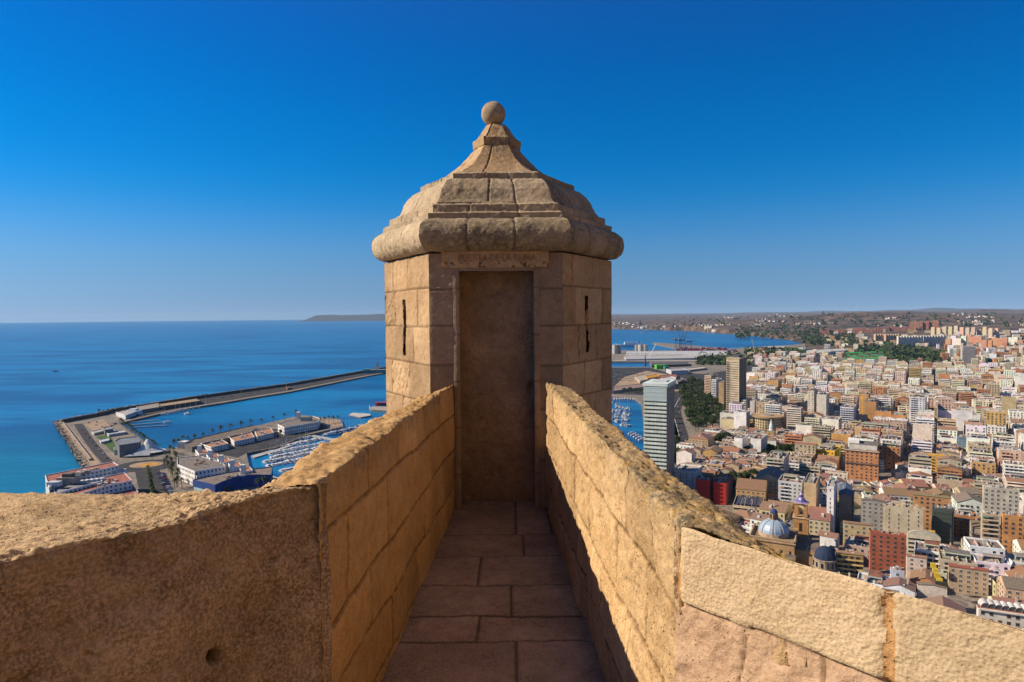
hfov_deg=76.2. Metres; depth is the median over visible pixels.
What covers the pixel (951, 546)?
apartment block
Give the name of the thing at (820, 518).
cream house
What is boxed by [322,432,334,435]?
sailing boat
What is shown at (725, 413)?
apartment block
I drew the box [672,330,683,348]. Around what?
gantry crane
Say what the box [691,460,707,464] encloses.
apartment block
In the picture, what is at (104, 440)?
pavilion
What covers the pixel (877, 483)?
apartment block
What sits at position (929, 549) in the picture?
apartment block
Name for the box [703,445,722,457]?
ochre house
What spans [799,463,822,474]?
apartment block
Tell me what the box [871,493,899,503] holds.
apartment block
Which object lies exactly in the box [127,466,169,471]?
road
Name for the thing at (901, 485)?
apartment block
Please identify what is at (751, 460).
apartment block
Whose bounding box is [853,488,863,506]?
apartment block
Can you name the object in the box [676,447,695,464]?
building
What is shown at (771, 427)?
white spire
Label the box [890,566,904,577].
white house
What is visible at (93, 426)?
parking lot
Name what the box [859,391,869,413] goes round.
apartment block
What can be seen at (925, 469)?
apartment block
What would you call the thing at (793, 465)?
apartment block
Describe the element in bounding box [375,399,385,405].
red ship
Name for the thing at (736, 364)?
tower block
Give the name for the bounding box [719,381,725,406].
apartment block
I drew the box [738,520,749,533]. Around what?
apartment block
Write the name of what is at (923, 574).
apartment block
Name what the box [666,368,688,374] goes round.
port office
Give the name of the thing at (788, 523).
apartment block
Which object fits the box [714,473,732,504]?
red house
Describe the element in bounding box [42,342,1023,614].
ground
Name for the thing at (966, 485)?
apartment block
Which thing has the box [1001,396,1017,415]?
apartment block
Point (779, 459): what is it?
apartment block
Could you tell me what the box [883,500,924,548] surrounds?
town palace
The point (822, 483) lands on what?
apartment block
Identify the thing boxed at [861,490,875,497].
apartment block
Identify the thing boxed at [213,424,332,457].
pier road
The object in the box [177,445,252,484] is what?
leisure building
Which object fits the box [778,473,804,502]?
apartment block
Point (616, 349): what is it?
silo
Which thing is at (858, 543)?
apartment block
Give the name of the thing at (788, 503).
apartment block
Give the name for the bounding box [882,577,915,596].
apartment block
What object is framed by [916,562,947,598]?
gabled house
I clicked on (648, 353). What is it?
warehouse
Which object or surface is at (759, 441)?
white house
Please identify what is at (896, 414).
apartment block
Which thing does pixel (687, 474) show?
white house
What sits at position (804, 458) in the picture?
apartment block
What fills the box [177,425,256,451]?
pier hall
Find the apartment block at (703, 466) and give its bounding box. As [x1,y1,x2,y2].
[688,462,705,469]
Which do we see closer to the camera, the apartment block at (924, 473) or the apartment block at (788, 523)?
the apartment block at (788, 523)
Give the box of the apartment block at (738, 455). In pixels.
[733,451,742,460]
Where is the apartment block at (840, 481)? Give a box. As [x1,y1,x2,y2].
[825,477,845,488]
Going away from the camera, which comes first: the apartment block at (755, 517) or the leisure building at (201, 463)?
the apartment block at (755, 517)
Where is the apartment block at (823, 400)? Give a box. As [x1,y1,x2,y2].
[816,391,829,415]
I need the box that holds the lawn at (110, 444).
[97,435,114,452]
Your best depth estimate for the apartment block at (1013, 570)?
371.35 m
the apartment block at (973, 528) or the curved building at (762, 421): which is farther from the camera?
the curved building at (762, 421)
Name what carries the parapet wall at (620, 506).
on the bastion wall
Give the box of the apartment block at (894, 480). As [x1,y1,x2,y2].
[888,477,898,483]
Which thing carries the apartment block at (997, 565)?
on the ground at (968, 602)
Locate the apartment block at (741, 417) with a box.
[734,409,749,429]
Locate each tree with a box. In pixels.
[682,401,691,407]
[684,409,694,413]
[686,412,695,422]
[686,417,695,426]
[691,420,702,431]
[696,402,707,406]
[702,416,709,426]
[707,399,716,405]
[708,419,716,424]
[715,433,724,441]
[727,471,738,476]
[737,470,752,478]
[747,468,757,473]
[776,443,787,449]
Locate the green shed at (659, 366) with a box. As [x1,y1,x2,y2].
[655,364,665,368]
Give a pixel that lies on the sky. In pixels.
(161, 160)
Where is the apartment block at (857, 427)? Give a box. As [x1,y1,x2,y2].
[854,421,898,435]
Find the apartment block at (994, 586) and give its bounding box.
[991,576,997,595]
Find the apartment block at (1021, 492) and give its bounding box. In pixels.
[1015,487,1023,499]
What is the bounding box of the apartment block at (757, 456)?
[745,453,765,459]
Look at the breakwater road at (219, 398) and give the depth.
1379.93 m
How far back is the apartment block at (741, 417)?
866.25 m
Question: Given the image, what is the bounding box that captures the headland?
[302,314,384,320]
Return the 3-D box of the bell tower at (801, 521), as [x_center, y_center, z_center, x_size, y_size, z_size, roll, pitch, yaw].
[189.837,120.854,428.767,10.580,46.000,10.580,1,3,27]
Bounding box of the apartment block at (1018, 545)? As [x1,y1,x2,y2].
[1012,539,1023,552]
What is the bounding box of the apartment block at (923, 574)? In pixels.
[910,567,941,590]
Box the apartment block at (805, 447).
[795,441,816,457]
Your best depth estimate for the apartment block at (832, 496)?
463.06 m
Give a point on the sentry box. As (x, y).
(496, 250)
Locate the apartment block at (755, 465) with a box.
[750,463,762,468]
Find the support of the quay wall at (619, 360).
on the ground at (968, 602)
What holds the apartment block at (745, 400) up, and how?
on the ground at (968, 602)
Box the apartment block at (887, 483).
[880,480,893,486]
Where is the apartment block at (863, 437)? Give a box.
[853,434,874,441]
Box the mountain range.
[917,308,979,309]
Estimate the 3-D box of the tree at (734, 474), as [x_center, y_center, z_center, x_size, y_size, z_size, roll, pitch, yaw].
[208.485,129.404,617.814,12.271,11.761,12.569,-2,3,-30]
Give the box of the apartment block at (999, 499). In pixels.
[982,485,1019,523]
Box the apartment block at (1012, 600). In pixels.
[988,593,1023,603]
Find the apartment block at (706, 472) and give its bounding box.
[702,469,716,476]
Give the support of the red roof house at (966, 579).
on the ground at (968, 602)
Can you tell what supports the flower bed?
on the roundabout island
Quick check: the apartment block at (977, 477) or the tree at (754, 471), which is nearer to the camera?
the apartment block at (977, 477)
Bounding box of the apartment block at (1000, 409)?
[986,408,1003,411]
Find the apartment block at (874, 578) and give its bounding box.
[857,571,889,587]
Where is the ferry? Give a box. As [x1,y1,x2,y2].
[616,341,643,346]
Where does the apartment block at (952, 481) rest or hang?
on the ground at (968, 602)
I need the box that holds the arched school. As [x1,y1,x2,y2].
[736,477,767,500]
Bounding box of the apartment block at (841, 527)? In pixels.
[840,518,852,535]
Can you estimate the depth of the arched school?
530.11 m
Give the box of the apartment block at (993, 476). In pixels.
[980,474,999,481]
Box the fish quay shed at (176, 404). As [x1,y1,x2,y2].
[158,399,200,409]
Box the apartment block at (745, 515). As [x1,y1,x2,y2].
[733,509,752,522]
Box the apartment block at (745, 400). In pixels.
[741,397,748,407]
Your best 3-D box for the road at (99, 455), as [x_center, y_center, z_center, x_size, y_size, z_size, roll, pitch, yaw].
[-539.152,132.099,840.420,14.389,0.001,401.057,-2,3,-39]
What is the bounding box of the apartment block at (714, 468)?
[707,466,719,470]
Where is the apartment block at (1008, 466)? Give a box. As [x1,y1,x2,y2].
[1002,460,1023,484]
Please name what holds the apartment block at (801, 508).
on the ground at (968, 602)
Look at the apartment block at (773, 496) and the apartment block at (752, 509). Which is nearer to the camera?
the apartment block at (752, 509)
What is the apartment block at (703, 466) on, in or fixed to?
on the ground at (968, 602)
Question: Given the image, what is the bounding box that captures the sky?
[0,0,1023,322]
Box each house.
[674,463,701,489]
[696,475,712,500]
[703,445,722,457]
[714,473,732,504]
[734,433,747,447]
[751,433,767,451]
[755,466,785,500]
[808,504,830,534]
[816,443,840,467]
[836,549,863,577]
[843,521,872,546]
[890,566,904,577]
[906,553,926,578]
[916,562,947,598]
[948,562,989,596]
[958,435,966,446]
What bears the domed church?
on the ground at (968, 602)
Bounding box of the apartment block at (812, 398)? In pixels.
[807,387,818,413]
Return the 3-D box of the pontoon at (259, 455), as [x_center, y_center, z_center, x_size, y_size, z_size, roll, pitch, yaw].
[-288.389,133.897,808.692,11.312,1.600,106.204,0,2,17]
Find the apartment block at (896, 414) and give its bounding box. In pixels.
[891,411,906,418]
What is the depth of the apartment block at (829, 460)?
631.01 m
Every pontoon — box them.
[251,440,301,458]
[311,435,333,440]
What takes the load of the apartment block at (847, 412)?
on the ground at (968, 602)
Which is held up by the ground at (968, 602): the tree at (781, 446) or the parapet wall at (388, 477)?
the tree at (781, 446)
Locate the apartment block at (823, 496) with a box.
[820,487,826,506]
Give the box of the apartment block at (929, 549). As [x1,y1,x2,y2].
[914,540,945,568]
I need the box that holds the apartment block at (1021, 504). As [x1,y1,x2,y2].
[1019,496,1023,512]
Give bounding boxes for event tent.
[123,448,150,456]
[133,439,166,454]
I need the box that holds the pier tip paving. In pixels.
[321,419,342,426]
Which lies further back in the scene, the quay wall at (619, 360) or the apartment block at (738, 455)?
the quay wall at (619, 360)
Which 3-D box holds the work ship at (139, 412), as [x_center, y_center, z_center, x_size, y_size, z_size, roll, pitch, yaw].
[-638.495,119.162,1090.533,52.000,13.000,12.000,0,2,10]
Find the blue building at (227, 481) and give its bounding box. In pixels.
[193,466,272,491]
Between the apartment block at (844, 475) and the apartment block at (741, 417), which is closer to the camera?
the apartment block at (844, 475)
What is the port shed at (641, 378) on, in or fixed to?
on the sand stockpile yard at (621, 383)
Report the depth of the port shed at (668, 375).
1604.11 m
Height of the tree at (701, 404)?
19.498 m
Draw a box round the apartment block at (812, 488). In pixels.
[804,473,820,508]
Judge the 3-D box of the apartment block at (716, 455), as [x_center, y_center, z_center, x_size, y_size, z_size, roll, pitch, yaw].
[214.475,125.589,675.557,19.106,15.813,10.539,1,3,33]
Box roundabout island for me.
[129,461,162,467]
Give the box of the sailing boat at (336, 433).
[324,418,340,434]
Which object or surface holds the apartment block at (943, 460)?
on the ground at (968, 602)
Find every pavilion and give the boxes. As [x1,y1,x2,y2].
[91,429,103,435]
[99,438,108,443]
[103,426,112,434]
[107,430,124,436]
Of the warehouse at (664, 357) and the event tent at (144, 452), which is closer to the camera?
the event tent at (144, 452)
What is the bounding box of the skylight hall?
[733,495,763,511]
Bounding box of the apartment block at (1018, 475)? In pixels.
[1003,472,1023,486]
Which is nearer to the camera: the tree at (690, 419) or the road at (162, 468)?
the road at (162, 468)
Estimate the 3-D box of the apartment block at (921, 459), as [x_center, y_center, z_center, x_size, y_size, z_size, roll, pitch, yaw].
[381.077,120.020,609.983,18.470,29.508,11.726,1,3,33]
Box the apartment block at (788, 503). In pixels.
[768,500,793,509]
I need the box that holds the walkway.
[381,501,605,681]
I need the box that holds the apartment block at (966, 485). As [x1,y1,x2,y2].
[960,483,974,487]
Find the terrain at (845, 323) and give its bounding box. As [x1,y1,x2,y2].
[612,309,1023,358]
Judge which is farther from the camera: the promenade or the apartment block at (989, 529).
the promenade
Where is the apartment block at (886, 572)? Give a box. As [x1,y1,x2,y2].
[879,569,889,576]
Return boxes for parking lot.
[85,419,129,430]
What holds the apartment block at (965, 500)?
on the ground at (968, 602)
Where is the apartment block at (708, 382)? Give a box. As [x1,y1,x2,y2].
[704,373,718,393]
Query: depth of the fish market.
1108.45 m
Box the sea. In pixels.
[0,320,801,493]
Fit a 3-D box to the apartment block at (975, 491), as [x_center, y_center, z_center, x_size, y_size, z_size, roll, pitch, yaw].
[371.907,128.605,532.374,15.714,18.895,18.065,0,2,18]
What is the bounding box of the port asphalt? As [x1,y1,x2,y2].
[612,357,820,395]
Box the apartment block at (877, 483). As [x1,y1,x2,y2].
[870,480,880,486]
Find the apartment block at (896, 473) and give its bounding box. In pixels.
[891,468,905,478]
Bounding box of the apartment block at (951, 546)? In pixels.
[944,543,957,548]
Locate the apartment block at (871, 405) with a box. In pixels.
[864,398,877,421]
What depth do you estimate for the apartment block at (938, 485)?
555.66 m
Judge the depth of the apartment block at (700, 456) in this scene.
684.05 m
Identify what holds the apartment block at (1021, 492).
on the ground at (968, 602)
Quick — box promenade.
[104,420,144,445]
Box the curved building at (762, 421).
[751,413,783,431]
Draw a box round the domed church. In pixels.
[749,509,819,566]
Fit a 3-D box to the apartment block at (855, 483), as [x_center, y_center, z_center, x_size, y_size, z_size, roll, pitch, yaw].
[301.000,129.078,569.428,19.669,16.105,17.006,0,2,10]
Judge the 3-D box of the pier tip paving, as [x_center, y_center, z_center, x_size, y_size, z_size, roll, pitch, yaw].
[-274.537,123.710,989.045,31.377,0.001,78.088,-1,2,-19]
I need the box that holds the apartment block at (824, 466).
[814,463,836,469]
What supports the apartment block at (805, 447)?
on the ground at (968, 602)
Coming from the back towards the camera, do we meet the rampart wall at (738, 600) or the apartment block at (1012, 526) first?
the apartment block at (1012, 526)
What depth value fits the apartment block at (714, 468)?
630.39 m
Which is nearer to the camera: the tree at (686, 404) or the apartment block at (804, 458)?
the apartment block at (804, 458)
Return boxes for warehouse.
[624,355,697,360]
[626,350,726,355]
[652,362,688,367]
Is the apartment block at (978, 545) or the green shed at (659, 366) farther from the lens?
the green shed at (659, 366)
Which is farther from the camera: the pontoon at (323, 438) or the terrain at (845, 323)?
the terrain at (845, 323)
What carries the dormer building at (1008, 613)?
on the ground at (968, 602)
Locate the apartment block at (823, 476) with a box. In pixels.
[816,471,831,479]
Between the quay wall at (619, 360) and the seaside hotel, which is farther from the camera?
the quay wall at (619, 360)
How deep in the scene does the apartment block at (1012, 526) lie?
416.98 m
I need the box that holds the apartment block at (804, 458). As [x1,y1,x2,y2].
[790,453,814,463]
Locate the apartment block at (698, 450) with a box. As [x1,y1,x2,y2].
[691,445,703,454]
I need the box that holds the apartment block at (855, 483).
[845,479,871,488]
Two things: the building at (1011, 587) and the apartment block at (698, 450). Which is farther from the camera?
the apartment block at (698, 450)
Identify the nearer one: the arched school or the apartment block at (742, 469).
the arched school
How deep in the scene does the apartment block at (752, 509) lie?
491.20 m
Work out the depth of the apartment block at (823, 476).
583.10 m
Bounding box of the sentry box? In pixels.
[371,101,623,507]
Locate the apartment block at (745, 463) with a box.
[735,460,750,466]
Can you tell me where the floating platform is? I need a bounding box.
[349,413,370,417]
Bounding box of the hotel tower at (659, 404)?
[642,379,675,475]
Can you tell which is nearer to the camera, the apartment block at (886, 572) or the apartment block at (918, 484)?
the apartment block at (886, 572)
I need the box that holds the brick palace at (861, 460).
[845,437,879,481]
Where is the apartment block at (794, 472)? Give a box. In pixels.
[790,470,798,473]
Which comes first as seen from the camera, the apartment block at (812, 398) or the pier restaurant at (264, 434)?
the pier restaurant at (264, 434)
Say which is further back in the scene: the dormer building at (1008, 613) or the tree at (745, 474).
the tree at (745, 474)
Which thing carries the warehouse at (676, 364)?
on the ground at (968, 602)
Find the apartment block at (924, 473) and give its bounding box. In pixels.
[907,471,931,476]
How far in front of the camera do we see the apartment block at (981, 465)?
605.86 m
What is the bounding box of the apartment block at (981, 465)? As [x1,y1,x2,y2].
[971,458,997,473]
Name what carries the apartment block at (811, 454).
on the ground at (968, 602)
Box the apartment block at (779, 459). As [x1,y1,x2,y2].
[766,450,788,472]
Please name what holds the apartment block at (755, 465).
on the ground at (968, 602)
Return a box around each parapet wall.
[262,385,454,681]
[545,382,806,681]
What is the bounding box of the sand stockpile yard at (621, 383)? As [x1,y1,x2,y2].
[615,371,690,390]
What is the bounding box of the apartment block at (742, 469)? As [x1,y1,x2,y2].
[739,466,759,478]
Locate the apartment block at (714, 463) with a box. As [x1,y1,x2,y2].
[706,459,724,468]
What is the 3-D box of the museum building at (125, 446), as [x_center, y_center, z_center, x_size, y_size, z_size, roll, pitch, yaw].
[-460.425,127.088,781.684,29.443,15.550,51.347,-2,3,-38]
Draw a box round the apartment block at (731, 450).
[721,446,740,459]
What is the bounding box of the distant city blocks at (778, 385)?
[613,313,1023,628]
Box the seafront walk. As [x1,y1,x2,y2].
[61,424,98,465]
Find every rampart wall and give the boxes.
[0,479,332,681]
[674,525,1023,681]
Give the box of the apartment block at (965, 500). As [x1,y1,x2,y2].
[951,491,981,520]
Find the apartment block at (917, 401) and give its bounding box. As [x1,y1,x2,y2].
[909,393,926,427]
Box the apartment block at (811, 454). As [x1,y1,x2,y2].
[793,451,815,462]
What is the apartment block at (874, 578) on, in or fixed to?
on the ground at (968, 602)
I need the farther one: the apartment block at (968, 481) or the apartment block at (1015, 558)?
the apartment block at (968, 481)
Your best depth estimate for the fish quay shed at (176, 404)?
1180.83 m
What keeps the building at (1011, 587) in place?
on the ground at (968, 602)
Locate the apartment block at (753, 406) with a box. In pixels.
[750,398,759,417]
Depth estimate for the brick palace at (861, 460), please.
606.33 m
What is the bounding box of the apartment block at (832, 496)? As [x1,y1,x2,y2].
[827,476,836,532]
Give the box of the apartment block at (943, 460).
[937,456,962,475]
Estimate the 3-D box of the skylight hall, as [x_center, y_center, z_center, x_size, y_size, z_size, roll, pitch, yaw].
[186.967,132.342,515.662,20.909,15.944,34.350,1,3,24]
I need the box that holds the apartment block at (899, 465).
[895,462,907,469]
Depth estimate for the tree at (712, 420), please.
909.16 m
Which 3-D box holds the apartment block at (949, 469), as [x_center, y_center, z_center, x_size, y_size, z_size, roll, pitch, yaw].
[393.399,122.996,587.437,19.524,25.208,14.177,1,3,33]
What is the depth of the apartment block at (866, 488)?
553.27 m
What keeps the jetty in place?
in the sea
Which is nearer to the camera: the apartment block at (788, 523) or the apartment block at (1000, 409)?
the apartment block at (788, 523)
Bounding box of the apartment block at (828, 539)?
[818,530,838,546]
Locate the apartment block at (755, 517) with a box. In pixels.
[750,512,779,530]
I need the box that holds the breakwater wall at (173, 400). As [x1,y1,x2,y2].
[61,367,385,422]
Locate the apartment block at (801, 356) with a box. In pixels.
[779,352,807,359]
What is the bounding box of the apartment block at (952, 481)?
[937,474,962,487]
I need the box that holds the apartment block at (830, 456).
[817,453,839,469]
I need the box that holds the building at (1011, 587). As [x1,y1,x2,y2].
[997,573,1023,599]
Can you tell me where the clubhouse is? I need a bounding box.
[278,412,319,434]
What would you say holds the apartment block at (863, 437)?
on the ground at (968, 602)
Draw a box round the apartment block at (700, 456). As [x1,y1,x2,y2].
[695,454,707,459]
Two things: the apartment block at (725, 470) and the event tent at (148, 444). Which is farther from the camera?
the event tent at (148, 444)
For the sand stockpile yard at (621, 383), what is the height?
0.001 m
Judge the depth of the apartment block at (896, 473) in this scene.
606.57 m
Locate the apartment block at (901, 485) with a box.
[891,482,916,490]
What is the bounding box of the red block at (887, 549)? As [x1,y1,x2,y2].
[869,529,905,573]
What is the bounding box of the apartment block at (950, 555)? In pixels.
[938,547,977,583]
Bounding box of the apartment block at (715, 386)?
[711,377,722,397]
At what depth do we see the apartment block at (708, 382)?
1251.06 m
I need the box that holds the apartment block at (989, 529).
[980,510,998,539]
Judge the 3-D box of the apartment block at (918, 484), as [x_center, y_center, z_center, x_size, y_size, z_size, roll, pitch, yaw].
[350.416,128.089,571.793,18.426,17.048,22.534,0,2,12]
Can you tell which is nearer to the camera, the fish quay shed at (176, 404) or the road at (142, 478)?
the road at (142, 478)
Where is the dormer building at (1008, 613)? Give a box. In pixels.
[976,598,1023,628]
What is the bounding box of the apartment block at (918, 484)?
[898,476,928,491]
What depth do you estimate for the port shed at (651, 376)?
1596.09 m
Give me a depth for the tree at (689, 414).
953.67 m
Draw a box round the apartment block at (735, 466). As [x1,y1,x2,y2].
[723,460,740,479]
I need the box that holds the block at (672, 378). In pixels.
[661,376,675,387]
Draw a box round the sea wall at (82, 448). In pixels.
[62,422,91,460]
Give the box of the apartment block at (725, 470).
[718,465,732,473]
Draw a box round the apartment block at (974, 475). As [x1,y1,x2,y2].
[970,472,984,478]
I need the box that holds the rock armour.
[53,366,385,466]
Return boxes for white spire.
[769,420,772,430]
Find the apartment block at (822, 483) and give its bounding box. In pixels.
[805,478,825,486]
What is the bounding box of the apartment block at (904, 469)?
[898,467,907,474]
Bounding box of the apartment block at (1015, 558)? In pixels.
[1005,552,1023,566]
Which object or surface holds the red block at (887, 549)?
on the ground at (968, 602)
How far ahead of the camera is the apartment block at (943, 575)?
385.99 m
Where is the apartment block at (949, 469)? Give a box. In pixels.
[936,463,962,477]
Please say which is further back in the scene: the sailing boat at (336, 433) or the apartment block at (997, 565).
the sailing boat at (336, 433)
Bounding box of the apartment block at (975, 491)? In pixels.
[954,487,981,498]
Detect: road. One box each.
[74,424,114,462]
[118,460,174,469]
[122,372,375,418]
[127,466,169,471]
[135,471,155,493]
[148,470,169,494]
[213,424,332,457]
[674,387,694,463]
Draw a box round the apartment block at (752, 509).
[747,506,758,512]
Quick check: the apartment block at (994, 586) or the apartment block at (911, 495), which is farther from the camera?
the apartment block at (911, 495)
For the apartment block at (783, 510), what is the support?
on the ground at (968, 602)
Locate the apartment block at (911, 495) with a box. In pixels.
[908,488,931,505]
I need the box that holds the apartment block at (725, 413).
[720,410,733,427]
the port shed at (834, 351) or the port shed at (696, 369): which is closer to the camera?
the port shed at (696, 369)
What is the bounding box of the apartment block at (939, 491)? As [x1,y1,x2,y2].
[925,487,950,499]
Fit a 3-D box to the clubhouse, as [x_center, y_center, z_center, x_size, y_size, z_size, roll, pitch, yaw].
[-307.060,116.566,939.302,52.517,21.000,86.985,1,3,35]
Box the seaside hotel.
[45,461,137,494]
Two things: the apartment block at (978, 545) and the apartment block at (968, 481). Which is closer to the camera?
the apartment block at (978, 545)
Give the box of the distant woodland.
[639,311,1023,366]
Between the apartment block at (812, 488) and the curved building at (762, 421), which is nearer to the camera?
the apartment block at (812, 488)
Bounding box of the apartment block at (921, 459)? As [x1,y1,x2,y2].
[908,453,931,470]
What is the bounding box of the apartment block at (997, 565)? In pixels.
[972,553,1009,588]
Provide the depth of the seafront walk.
815.62 m
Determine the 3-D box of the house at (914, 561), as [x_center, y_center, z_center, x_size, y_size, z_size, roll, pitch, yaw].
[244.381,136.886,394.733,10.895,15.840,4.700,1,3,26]
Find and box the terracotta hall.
[689,433,713,446]
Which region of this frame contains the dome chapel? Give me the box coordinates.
[810,545,839,572]
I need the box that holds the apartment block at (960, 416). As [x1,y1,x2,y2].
[951,408,973,436]
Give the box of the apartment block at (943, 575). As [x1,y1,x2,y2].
[929,567,946,581]
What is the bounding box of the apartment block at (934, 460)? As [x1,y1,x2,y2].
[918,451,949,471]
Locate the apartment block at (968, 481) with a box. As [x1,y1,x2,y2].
[961,478,973,485]
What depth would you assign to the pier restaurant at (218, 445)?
795.98 m
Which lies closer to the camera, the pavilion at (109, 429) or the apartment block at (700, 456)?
the apartment block at (700, 456)
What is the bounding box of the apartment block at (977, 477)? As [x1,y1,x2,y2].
[973,475,998,481]
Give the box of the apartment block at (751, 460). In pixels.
[737,458,757,463]
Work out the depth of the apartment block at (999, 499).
459.00 m
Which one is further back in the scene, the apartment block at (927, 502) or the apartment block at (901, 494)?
the apartment block at (901, 494)
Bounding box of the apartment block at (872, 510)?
[861,497,884,530]
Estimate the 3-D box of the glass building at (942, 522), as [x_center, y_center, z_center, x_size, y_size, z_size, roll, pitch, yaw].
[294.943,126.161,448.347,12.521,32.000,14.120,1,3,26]
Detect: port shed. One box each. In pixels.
[613,384,643,393]
[635,373,657,382]
[645,374,659,378]
[658,374,676,378]
[676,378,688,384]
[688,366,704,371]
[806,348,846,355]
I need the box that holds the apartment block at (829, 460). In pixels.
[815,456,838,470]
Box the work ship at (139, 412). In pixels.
[126,408,145,414]
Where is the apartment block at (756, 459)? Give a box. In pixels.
[740,457,759,462]
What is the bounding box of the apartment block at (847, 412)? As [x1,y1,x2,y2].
[840,404,855,427]
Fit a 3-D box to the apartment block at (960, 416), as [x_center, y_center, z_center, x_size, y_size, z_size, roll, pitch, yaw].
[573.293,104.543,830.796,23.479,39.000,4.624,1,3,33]
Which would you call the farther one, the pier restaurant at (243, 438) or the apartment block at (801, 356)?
the apartment block at (801, 356)
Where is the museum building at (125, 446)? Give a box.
[114,436,140,457]
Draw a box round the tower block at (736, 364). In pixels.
[726,354,746,410]
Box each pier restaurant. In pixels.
[200,439,228,451]
[228,432,254,446]
[255,427,273,440]
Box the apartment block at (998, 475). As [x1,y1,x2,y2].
[994,473,1001,482]
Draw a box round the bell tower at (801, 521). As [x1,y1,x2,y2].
[792,490,809,537]
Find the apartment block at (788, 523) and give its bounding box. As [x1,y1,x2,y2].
[784,519,792,529]
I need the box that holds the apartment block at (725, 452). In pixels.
[721,451,731,459]
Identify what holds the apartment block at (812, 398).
on the ground at (968, 602)
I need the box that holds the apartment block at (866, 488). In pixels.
[857,486,872,490]
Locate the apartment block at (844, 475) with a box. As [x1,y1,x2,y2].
[825,469,848,479]
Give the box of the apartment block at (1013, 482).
[1005,476,1023,487]
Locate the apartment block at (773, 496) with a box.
[768,492,777,500]
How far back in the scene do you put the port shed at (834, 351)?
2522.48 m
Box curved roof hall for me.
[907,530,940,553]
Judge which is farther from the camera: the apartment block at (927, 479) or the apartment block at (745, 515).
the apartment block at (927, 479)
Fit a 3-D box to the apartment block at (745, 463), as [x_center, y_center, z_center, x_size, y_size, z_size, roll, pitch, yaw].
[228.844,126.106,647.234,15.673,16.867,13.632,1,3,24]
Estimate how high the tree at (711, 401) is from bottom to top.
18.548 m
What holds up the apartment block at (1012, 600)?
on the ground at (968, 602)
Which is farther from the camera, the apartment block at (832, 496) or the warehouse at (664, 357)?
the warehouse at (664, 357)
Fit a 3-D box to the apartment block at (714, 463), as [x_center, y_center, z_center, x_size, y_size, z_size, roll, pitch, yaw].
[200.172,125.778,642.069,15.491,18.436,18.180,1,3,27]
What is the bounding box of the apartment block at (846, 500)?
[839,482,853,530]
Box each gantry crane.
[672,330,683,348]
[678,332,686,347]
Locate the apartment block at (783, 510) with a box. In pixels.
[759,501,790,521]
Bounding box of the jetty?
[369,406,386,411]
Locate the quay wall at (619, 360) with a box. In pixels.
[613,359,696,361]
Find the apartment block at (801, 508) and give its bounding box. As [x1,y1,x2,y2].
[791,501,803,513]
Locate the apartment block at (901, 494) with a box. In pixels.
[879,487,909,505]
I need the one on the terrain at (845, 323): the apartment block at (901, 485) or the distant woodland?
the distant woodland
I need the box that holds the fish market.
[116,402,158,418]
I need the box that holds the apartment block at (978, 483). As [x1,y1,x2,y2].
[974,480,1002,489]
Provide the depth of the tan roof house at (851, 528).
446.08 m
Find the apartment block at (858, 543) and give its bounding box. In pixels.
[844,535,868,564]
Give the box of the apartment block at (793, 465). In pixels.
[789,460,810,470]
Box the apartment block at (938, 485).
[932,482,950,490]
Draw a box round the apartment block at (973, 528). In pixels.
[967,518,1000,537]
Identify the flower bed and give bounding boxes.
[140,463,158,465]
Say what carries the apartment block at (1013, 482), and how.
on the ground at (968, 602)
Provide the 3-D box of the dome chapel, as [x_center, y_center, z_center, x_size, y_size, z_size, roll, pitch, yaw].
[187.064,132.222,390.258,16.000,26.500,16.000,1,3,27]
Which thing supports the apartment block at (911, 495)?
on the ground at (968, 602)
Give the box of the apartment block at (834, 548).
[829,545,843,554]
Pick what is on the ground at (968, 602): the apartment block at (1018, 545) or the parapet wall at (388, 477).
the apartment block at (1018, 545)
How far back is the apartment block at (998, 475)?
593.66 m
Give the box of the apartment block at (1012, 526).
[1000,511,1023,552]
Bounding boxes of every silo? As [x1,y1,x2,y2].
[612,344,620,353]
[635,344,642,350]
[643,344,647,350]
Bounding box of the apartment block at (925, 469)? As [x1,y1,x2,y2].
[908,464,932,476]
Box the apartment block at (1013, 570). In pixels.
[1004,565,1023,577]
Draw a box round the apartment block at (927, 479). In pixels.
[906,473,933,483]
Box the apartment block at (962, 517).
[954,509,977,536]
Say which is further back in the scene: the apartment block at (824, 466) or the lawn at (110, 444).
the lawn at (110, 444)
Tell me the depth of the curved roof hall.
425.47 m
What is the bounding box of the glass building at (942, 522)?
[931,502,953,544]
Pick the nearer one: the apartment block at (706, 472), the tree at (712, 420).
the apartment block at (706, 472)
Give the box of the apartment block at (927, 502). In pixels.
[913,492,948,529]
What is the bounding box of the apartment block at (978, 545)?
[963,536,1006,558]
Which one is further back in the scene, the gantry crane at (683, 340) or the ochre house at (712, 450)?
the gantry crane at (683, 340)
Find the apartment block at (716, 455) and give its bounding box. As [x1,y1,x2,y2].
[709,454,729,459]

